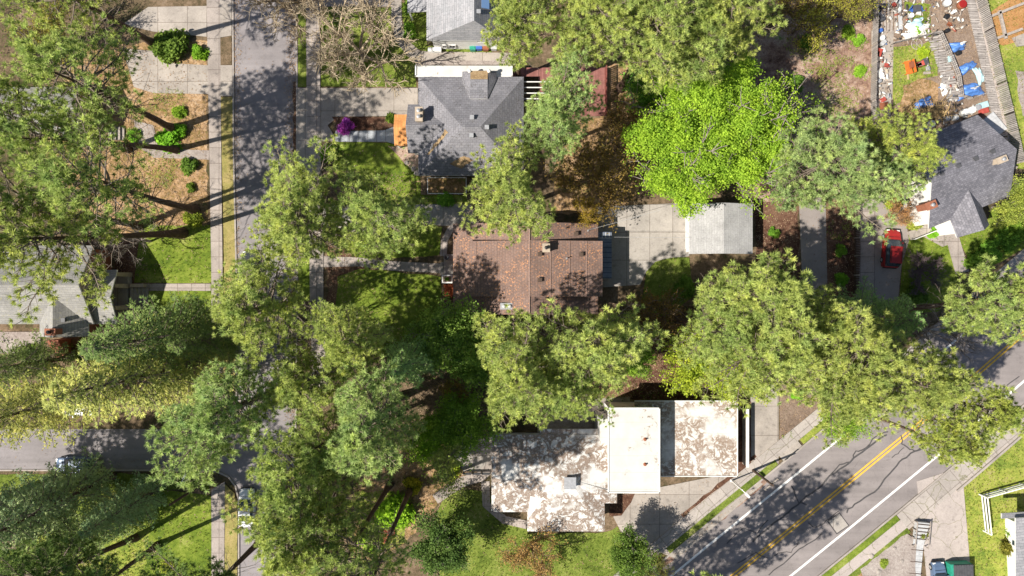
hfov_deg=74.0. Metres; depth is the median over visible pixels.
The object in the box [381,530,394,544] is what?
shrub
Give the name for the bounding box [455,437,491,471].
patio
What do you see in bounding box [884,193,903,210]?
shrub
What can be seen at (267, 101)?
road
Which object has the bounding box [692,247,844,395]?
pine tree
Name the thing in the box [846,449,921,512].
tar seam
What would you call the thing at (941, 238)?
path
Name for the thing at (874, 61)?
board fence
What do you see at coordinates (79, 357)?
shrub
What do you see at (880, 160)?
pine tree
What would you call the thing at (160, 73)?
driveway
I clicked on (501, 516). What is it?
path
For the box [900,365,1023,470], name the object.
pine tree
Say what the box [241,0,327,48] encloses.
bare tree
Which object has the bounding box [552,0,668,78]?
pine tree
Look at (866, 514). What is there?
road marking
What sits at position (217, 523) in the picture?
pavement
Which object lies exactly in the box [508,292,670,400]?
pine tree
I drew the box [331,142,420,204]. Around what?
lawn
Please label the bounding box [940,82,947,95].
tarpaulin
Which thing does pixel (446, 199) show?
shrub
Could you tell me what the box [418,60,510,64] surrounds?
gravel strip
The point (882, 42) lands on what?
storage box
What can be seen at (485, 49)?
wheelie bin
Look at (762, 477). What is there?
utility pole
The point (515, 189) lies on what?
pine tree
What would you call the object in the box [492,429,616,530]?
white roofed house
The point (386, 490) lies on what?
pine tree
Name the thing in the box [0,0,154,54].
pine tree
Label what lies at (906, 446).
tar seam
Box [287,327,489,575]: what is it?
bare ground
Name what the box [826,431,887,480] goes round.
tar seam
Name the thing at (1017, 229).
shrub
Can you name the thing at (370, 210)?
pine tree
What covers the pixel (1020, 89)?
bare ground
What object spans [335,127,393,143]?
path
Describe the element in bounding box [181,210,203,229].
shrub
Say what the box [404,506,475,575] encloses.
leafy tree
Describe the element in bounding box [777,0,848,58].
budding tree
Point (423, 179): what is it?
bare ground
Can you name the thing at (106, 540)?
fir tree
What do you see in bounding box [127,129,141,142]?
shrub
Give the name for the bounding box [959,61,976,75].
tarpaulin
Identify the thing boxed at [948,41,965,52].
tarpaulin
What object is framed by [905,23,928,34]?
tarpaulin
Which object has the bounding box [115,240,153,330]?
bare ground
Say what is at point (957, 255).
path
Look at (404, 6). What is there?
shrub
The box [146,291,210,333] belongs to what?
lawn
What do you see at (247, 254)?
parked car
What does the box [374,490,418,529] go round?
shrub
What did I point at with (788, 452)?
pavement
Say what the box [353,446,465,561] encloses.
bare ground
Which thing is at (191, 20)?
driveway
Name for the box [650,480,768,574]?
gutter litter
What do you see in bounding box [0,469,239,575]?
kerb
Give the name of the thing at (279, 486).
pine tree
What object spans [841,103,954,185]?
pine tree
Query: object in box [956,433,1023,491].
retaining edge
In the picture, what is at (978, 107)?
barrel
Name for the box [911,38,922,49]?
wagon wheel
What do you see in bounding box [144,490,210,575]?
lawn
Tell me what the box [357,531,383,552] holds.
shrub
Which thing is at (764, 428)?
driveway
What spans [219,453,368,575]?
pine tree
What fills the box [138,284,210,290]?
path
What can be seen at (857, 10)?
budding tree
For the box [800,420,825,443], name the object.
lawn
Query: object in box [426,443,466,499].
pine tree
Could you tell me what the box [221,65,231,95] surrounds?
pavement
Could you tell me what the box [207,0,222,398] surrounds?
pavement
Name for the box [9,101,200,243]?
pine tree
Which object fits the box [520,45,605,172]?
pine tree
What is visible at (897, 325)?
fir tree
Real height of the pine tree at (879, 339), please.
26.041 m
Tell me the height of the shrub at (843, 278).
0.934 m
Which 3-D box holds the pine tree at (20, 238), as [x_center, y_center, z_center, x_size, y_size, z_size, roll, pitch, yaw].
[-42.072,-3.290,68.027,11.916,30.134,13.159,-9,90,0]
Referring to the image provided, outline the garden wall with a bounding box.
[742,407,748,466]
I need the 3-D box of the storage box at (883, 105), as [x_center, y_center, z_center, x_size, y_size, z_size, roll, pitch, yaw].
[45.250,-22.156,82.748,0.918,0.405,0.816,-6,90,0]
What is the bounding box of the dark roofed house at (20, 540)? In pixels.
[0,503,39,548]
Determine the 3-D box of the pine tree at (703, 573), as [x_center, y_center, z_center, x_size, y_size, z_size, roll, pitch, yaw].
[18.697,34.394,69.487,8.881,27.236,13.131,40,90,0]
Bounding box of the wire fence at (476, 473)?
[462,472,490,474]
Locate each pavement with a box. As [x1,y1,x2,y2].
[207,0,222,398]
[211,482,224,573]
[220,0,231,37]
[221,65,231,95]
[298,88,306,175]
[306,0,324,386]
[613,408,824,575]
[780,441,801,460]
[832,520,906,575]
[897,418,1023,528]
[904,249,1023,355]
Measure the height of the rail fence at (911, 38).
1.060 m
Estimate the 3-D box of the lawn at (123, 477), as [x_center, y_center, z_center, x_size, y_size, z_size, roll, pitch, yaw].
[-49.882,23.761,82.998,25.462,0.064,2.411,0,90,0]
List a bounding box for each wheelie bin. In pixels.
[470,46,475,51]
[482,46,488,51]
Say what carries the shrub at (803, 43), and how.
on the bare ground at (783, 58)
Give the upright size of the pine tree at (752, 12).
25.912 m
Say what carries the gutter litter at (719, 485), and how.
on the pavement at (725, 491)
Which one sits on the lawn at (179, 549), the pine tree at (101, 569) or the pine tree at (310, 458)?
the pine tree at (101, 569)
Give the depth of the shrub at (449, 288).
82.44 m
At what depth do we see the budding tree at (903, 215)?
79.76 m
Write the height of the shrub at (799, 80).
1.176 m
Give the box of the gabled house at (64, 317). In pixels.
[0,245,148,360]
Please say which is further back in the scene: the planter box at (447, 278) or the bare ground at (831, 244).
the bare ground at (831, 244)
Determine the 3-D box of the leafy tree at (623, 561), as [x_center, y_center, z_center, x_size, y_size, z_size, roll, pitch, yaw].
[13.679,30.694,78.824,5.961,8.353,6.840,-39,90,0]
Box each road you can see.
[0,0,295,575]
[653,260,1023,575]
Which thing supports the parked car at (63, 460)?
on the road at (267, 101)
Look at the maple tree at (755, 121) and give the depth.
71.73 m
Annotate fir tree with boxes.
[0,327,77,393]
[0,356,119,449]
[0,446,123,555]
[0,467,71,545]
[6,491,134,575]
[39,313,235,427]
[76,291,219,384]
[77,469,167,539]
[164,311,257,362]
[379,323,445,389]
[822,276,927,346]
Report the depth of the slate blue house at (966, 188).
77.33 m
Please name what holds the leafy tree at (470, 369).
on the bare ground at (425, 399)
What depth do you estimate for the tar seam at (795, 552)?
82.91 m
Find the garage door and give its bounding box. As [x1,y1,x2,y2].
[685,214,688,248]
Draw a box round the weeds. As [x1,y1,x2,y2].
[129,1,873,514]
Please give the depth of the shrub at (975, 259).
82.37 m
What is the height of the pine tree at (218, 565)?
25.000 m
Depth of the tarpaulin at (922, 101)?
82.50 m
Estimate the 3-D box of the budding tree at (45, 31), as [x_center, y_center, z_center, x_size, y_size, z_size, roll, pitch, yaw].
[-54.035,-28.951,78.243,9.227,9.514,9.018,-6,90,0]
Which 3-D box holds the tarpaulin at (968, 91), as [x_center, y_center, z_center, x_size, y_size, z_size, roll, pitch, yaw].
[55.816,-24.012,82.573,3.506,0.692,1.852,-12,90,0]
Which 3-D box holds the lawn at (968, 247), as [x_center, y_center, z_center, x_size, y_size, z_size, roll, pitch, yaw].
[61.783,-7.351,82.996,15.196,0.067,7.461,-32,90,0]
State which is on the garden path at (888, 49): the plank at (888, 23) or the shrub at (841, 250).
the plank at (888, 23)
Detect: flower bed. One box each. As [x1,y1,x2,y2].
[332,117,393,130]
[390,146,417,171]
[427,178,465,194]
[609,494,633,515]
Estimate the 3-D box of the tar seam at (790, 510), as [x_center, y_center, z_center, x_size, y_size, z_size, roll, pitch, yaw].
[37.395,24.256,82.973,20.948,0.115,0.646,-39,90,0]
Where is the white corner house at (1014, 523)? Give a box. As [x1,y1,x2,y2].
[1001,512,1023,575]
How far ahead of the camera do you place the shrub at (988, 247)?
82.19 m
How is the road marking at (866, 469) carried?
on the road at (719, 556)
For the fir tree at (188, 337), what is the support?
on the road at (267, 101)
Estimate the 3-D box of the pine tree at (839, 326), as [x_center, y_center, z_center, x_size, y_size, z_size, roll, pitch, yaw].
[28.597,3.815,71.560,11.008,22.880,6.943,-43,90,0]
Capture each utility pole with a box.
[169,479,207,505]
[752,469,778,489]
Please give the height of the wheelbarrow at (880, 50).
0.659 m
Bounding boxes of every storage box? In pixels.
[879,39,886,45]
[879,102,887,109]
[912,5,921,12]
[921,58,928,65]
[976,101,988,108]
[978,107,988,114]
[983,112,1006,133]
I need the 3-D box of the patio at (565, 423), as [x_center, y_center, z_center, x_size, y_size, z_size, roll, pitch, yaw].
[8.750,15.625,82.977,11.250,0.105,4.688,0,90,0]
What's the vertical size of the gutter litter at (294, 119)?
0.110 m
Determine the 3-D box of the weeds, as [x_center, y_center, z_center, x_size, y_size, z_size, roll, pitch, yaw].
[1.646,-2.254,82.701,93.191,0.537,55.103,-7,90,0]
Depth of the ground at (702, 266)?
83.00 m
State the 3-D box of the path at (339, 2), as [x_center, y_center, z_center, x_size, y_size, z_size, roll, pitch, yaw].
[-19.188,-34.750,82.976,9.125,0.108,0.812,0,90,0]
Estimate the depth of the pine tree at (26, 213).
61.43 m
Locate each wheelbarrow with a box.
[877,47,882,56]
[916,58,928,67]
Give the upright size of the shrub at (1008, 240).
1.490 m
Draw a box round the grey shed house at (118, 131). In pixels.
[0,87,124,140]
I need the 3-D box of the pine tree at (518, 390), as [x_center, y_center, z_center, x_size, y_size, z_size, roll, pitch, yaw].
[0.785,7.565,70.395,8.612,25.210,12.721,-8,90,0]
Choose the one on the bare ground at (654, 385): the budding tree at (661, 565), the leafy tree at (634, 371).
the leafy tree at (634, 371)
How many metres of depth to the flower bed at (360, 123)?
82.92 m
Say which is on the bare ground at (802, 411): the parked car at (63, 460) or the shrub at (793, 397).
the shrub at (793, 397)
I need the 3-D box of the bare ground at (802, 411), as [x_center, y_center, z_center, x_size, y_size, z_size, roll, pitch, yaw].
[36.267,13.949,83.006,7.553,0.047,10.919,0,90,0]
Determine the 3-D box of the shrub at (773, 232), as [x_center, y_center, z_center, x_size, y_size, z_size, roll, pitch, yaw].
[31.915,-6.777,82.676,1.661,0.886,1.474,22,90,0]
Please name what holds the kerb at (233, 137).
on the ground at (702, 266)
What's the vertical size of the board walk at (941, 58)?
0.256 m
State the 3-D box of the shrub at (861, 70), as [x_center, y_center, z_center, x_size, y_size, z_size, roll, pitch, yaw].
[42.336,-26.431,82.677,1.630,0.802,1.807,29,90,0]
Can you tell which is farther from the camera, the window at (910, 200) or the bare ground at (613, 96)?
the bare ground at (613, 96)
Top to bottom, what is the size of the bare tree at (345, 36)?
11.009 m
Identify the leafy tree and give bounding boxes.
[397,414,448,471]
[401,292,489,374]
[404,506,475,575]
[419,388,503,467]
[447,335,503,390]
[595,330,661,386]
[607,520,661,575]
[622,62,667,115]
[658,319,748,399]
[719,345,773,406]
[819,408,875,447]
[991,174,1023,228]
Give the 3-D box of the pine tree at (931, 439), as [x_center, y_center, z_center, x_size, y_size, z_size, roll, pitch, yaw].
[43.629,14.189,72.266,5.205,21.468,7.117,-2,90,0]
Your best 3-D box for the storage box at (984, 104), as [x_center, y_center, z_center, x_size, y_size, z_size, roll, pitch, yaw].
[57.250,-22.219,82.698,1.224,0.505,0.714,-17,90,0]
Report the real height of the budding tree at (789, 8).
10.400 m
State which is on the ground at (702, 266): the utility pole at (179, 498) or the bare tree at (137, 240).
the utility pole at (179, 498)
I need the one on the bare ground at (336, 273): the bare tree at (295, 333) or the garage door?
the bare tree at (295, 333)
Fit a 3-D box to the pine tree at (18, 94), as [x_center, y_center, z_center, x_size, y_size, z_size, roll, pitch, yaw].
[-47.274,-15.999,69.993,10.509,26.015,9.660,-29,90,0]
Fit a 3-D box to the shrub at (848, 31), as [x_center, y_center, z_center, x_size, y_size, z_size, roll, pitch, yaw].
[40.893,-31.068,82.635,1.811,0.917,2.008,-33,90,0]
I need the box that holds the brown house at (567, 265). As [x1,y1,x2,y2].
[440,222,611,314]
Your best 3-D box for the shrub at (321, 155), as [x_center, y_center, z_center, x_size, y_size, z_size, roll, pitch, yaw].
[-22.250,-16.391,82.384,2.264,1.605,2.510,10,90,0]
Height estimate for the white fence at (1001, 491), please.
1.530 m
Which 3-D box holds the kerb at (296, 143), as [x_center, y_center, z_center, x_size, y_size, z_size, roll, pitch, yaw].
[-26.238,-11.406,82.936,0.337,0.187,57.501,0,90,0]
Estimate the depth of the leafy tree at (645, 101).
77.83 m
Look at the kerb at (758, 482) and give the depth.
82.83 m
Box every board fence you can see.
[853,203,860,294]
[870,0,878,120]
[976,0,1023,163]
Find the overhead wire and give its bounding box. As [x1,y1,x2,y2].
[655,237,690,237]
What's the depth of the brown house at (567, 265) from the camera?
77.67 m
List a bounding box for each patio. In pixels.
[0,332,41,352]
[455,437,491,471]
[538,397,629,432]
[596,203,688,286]
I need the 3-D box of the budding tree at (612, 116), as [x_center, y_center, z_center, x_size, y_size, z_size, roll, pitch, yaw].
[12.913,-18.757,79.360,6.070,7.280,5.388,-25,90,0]
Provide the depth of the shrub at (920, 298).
82.26 m
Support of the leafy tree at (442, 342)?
on the bare ground at (425, 399)
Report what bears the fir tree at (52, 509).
on the lawn at (123, 477)
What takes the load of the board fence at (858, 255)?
on the bare ground at (831, 244)
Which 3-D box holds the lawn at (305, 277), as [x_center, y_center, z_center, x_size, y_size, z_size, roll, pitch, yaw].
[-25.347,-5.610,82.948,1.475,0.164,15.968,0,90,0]
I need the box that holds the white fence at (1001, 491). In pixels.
[979,482,1023,535]
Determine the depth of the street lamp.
79.26 m
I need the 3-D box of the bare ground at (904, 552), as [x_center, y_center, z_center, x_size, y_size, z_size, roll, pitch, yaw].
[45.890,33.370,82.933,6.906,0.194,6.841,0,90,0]
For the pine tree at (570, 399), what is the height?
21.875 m
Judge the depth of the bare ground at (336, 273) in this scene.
82.98 m
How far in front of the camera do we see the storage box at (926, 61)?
82.39 m
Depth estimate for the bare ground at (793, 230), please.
82.98 m
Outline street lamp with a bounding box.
[730,479,750,497]
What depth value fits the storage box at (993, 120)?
82.39 m
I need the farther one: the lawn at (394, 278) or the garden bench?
the lawn at (394, 278)
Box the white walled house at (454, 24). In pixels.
[407,0,503,52]
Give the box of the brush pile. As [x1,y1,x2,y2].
[887,94,956,133]
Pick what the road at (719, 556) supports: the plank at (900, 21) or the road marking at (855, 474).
the road marking at (855, 474)
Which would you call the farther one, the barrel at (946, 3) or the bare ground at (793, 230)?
the bare ground at (793, 230)
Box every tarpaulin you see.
[877,67,885,78]
[901,32,916,38]
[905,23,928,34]
[907,17,923,26]
[914,95,935,109]
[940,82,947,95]
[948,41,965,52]
[958,83,984,100]
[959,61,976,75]
[972,67,983,85]
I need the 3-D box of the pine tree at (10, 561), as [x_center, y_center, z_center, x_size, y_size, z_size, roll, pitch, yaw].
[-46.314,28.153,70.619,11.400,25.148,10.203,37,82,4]
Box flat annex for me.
[415,65,512,76]
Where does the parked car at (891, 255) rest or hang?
on the driveway at (889, 288)
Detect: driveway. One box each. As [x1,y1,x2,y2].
[123,49,207,93]
[125,6,206,36]
[320,88,417,140]
[322,204,477,235]
[613,477,762,558]
[751,380,778,463]
[856,191,874,302]
[875,195,908,304]
[917,473,969,575]
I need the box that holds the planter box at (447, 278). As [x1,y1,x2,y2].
[442,275,452,282]
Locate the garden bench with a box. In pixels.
[902,59,916,74]
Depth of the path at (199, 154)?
82.93 m
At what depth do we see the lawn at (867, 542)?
82.85 m
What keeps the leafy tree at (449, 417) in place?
on the bare ground at (425, 399)
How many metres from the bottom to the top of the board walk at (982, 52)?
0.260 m
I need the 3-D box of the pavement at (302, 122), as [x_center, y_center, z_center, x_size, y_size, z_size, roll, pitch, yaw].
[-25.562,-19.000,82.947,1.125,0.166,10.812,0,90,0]
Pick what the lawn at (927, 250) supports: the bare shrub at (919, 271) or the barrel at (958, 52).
the bare shrub at (919, 271)
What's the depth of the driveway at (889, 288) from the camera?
82.94 m
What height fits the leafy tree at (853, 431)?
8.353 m
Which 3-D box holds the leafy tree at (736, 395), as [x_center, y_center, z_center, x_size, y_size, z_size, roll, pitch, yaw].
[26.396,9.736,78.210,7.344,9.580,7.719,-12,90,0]
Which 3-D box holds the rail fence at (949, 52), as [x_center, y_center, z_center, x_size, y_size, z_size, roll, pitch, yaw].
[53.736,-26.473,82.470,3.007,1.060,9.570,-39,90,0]
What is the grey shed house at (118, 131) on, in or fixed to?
on the bare ground at (198, 141)
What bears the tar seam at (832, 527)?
on the road at (719, 556)
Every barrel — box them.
[942,0,951,6]
[950,115,958,120]
[955,50,961,55]
[956,0,966,9]
[958,108,969,115]
[967,106,975,114]
[974,104,981,110]
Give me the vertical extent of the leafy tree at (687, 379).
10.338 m
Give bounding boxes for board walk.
[929,35,959,100]
[966,0,1005,136]
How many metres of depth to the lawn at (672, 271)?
82.91 m
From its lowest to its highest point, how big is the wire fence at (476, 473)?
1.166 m
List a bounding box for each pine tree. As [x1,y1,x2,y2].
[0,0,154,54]
[0,62,132,165]
[0,88,180,187]
[0,148,143,261]
[0,191,188,328]
[0,531,139,575]
[1,12,175,147]
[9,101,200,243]
[48,541,160,575]
[133,537,260,575]
[141,347,294,494]
[207,235,314,369]
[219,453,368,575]
[248,133,359,270]
[251,421,351,542]
[263,343,365,422]
[284,292,394,382]
[285,399,374,492]
[290,487,412,575]
[295,480,399,575]
[323,354,427,486]
[328,156,436,272]
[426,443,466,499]
[456,120,556,249]
[471,303,560,432]
[480,0,571,76]
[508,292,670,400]
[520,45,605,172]
[529,356,618,430]
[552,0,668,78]
[582,0,706,94]
[625,0,737,95]
[671,268,760,376]
[679,0,786,88]
[689,569,722,575]
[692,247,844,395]
[692,289,834,418]
[757,105,916,246]
[766,283,863,368]
[791,356,914,429]
[795,152,888,208]
[797,302,908,450]
[811,333,993,421]
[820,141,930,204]
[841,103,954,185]
[868,404,998,469]
[898,253,1023,346]
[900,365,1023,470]
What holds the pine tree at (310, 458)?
on the bare ground at (425, 399)
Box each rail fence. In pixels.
[890,31,940,44]
[938,30,991,99]
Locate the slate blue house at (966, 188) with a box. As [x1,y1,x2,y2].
[893,115,1016,239]
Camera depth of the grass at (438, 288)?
82.89 m
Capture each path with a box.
[134,120,208,159]
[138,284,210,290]
[320,0,391,6]
[323,256,439,272]
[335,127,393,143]
[391,0,515,64]
[433,460,491,502]
[440,218,463,255]
[481,481,526,528]
[871,31,893,111]
[923,234,955,246]
[947,237,968,273]
[975,0,1016,168]
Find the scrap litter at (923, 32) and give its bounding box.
[875,0,986,129]
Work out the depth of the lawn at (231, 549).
82.87 m
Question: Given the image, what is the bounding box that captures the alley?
[799,197,827,312]
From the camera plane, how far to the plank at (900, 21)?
82.87 m
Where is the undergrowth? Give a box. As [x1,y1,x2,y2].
[0,0,848,575]
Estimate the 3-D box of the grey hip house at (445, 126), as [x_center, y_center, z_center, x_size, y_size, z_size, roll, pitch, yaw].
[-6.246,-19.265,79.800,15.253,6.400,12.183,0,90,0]
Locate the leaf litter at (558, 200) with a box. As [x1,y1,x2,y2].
[0,0,1023,575]
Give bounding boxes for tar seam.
[727,520,767,543]
[752,434,886,541]
[769,533,821,574]
[809,511,838,527]
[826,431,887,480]
[827,513,848,533]
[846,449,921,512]
[900,435,920,451]
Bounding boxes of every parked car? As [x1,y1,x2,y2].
[56,456,98,472]
[238,487,255,526]
[239,251,258,287]
[880,229,903,268]
[929,560,948,575]
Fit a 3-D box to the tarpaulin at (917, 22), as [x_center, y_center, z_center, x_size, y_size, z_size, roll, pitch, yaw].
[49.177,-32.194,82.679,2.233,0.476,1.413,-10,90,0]
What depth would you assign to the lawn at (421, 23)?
82.97 m
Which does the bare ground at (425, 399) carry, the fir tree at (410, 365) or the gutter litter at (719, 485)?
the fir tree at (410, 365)
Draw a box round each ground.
[0,0,1023,575]
[42,40,208,241]
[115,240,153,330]
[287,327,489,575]
[326,169,428,204]
[326,246,368,316]
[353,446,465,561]
[449,235,452,253]
[553,60,653,214]
[583,306,747,399]
[738,402,750,472]
[742,0,871,201]
[753,200,799,279]
[779,358,829,440]
[826,200,855,297]
[860,534,916,575]
[870,0,990,136]
[898,78,938,117]
[986,0,1023,44]
[1015,71,1023,115]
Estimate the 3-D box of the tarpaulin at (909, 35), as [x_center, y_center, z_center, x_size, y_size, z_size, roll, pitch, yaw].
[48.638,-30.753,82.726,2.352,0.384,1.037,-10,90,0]
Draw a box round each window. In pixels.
[905,197,913,206]
[1011,534,1014,546]
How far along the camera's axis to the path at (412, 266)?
82.92 m
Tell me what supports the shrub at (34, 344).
on the ground at (702, 266)
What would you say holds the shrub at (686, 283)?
on the lawn at (672, 271)
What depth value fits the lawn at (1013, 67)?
82.96 m
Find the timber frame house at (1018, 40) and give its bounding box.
[985,2,1023,46]
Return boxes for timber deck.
[513,65,606,115]
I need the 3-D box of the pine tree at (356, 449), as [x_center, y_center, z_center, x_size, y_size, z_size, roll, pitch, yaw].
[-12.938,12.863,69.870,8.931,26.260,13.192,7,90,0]
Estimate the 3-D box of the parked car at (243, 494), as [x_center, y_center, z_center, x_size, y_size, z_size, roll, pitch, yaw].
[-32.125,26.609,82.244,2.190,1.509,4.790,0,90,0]
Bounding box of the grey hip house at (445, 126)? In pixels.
[394,69,523,175]
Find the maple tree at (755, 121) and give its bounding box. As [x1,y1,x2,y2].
[614,49,823,220]
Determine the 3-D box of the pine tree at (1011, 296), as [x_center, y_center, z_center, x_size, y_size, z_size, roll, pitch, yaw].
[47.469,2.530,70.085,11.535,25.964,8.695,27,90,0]
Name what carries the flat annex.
on the ground at (702, 266)
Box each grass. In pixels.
[2,0,1023,575]
[54,3,1023,575]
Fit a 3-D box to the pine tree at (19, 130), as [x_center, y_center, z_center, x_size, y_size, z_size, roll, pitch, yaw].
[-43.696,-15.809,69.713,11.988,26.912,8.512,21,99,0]
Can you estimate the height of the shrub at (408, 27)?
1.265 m
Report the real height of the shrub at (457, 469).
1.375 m
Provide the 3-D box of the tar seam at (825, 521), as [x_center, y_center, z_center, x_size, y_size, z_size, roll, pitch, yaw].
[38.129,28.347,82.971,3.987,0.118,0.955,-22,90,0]
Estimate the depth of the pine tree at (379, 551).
60.15 m
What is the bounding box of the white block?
[595,402,659,492]
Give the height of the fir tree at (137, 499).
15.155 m
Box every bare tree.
[86,202,159,265]
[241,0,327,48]
[287,298,344,352]
[299,0,425,96]
[898,300,989,368]
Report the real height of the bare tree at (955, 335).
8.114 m
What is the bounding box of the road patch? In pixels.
[829,514,847,531]
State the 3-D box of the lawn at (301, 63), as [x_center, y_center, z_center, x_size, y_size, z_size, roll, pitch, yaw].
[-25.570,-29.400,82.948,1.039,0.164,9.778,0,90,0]
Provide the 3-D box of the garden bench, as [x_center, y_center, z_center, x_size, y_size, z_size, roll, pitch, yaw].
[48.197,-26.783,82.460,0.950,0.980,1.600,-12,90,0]
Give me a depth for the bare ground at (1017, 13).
82.94 m
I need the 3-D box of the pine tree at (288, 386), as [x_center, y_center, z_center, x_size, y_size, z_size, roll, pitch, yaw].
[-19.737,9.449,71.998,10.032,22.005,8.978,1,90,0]
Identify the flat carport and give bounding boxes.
[634,400,737,476]
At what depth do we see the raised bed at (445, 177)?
82.51 m
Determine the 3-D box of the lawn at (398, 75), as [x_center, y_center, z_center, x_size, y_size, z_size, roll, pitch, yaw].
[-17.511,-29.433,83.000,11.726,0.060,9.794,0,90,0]
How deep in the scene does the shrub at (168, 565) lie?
82.58 m
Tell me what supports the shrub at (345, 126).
on the flower bed at (360, 123)
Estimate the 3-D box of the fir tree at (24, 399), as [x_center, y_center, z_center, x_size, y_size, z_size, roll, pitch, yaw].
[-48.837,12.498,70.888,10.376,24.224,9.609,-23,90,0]
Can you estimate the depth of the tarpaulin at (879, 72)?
82.81 m
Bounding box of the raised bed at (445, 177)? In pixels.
[427,177,466,193]
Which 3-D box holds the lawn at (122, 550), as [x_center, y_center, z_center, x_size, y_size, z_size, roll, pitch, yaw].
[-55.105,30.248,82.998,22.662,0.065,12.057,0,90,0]
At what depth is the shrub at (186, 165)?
82.37 m
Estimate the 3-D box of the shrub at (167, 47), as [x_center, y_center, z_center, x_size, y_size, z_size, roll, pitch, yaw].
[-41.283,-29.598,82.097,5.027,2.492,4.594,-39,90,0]
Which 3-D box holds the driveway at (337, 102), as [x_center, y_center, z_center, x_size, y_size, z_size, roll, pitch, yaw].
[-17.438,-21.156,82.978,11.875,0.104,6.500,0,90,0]
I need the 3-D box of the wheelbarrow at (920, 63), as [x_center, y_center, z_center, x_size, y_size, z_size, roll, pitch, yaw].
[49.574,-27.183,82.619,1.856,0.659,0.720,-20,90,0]
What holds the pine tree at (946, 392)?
on the bare ground at (802, 411)
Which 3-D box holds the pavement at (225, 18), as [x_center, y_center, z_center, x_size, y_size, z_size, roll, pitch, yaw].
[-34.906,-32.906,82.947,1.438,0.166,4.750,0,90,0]
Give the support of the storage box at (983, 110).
on the bare ground at (955, 36)
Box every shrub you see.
[15,341,38,361]
[74,349,92,363]
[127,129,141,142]
[147,28,191,66]
[154,123,182,154]
[160,560,174,573]
[170,105,187,118]
[171,122,186,138]
[179,156,199,176]
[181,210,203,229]
[186,182,195,192]
[191,44,209,60]
[319,143,337,162]
[337,117,356,134]
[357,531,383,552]
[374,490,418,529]
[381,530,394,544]
[385,112,393,123]
[401,0,416,16]
[402,21,416,38]
[402,476,422,496]
[436,190,454,206]
[442,462,460,481]
[443,283,452,298]
[620,69,643,88]
[672,274,695,298]
[768,226,780,237]
[782,74,803,94]
[790,388,803,400]
[797,33,818,51]
[834,272,849,286]
[835,243,847,257]
[841,24,855,41]
[851,33,865,47]
[852,64,867,78]
[880,559,888,568]
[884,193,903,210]
[903,245,949,295]
[904,217,922,230]
[905,282,929,304]
[916,45,930,60]
[927,227,939,238]
[961,249,986,271]
[979,239,1002,265]
[994,226,1021,254]
[1000,537,1013,556]
[1006,222,1023,242]
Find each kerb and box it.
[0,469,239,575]
[232,0,236,392]
[295,12,297,427]
[650,258,1023,569]
[818,404,1023,575]
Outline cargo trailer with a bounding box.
[945,560,973,575]
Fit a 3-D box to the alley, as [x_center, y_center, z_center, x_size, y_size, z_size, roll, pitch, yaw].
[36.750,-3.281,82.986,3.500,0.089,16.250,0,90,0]
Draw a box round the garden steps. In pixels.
[910,520,930,575]
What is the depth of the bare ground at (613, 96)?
82.99 m
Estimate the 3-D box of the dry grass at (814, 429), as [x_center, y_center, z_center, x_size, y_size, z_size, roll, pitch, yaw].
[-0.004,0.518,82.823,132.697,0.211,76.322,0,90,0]
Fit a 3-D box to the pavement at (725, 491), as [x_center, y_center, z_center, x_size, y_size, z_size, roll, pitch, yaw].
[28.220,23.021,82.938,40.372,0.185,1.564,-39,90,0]
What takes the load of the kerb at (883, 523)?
on the ground at (702, 266)
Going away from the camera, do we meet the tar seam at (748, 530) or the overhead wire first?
the overhead wire
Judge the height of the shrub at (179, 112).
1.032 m
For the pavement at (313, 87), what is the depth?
82.86 m
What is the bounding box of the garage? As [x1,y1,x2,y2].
[685,203,752,253]
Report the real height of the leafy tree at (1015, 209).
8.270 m
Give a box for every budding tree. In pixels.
[4,0,80,68]
[433,366,473,405]
[495,523,567,575]
[540,121,644,233]
[572,190,609,228]
[594,99,646,143]
[618,283,690,359]
[633,548,677,575]
[738,0,815,38]
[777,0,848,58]
[827,0,888,24]
[881,197,920,227]
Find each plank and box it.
[883,1,886,32]
[887,0,889,31]
[890,1,893,33]
[894,0,896,32]
[897,0,902,29]
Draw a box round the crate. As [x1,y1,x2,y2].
[909,61,914,68]
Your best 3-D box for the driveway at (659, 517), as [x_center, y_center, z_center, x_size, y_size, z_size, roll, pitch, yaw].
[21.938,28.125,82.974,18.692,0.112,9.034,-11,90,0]
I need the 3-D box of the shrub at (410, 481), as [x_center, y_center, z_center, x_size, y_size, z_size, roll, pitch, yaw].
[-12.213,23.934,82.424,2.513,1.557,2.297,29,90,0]
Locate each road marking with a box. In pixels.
[670,299,1001,575]
[730,331,1023,575]
[735,335,1023,575]
[790,380,1023,575]
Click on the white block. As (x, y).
(632, 437)
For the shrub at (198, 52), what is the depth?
82.29 m
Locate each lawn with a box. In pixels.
[0,473,202,491]
[0,490,151,575]
[134,225,210,282]
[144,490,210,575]
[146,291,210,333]
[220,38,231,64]
[221,97,234,389]
[225,484,237,574]
[298,11,305,86]
[298,178,309,303]
[320,7,415,86]
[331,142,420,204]
[335,269,441,357]
[339,226,441,257]
[354,490,409,549]
[402,3,491,51]
[420,194,466,203]
[435,490,641,575]
[640,257,691,316]
[666,460,777,552]
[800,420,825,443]
[822,515,899,575]
[849,528,910,575]
[892,41,937,106]
[899,236,959,312]
[904,1,931,40]
[960,198,1023,268]
[964,437,1023,575]
[980,0,1023,168]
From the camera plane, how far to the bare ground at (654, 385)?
82.98 m
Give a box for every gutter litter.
[292,82,295,178]
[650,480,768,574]
[681,455,755,516]
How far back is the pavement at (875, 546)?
82.84 m
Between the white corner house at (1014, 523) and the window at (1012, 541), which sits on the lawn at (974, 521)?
the white corner house at (1014, 523)
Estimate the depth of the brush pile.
82.24 m

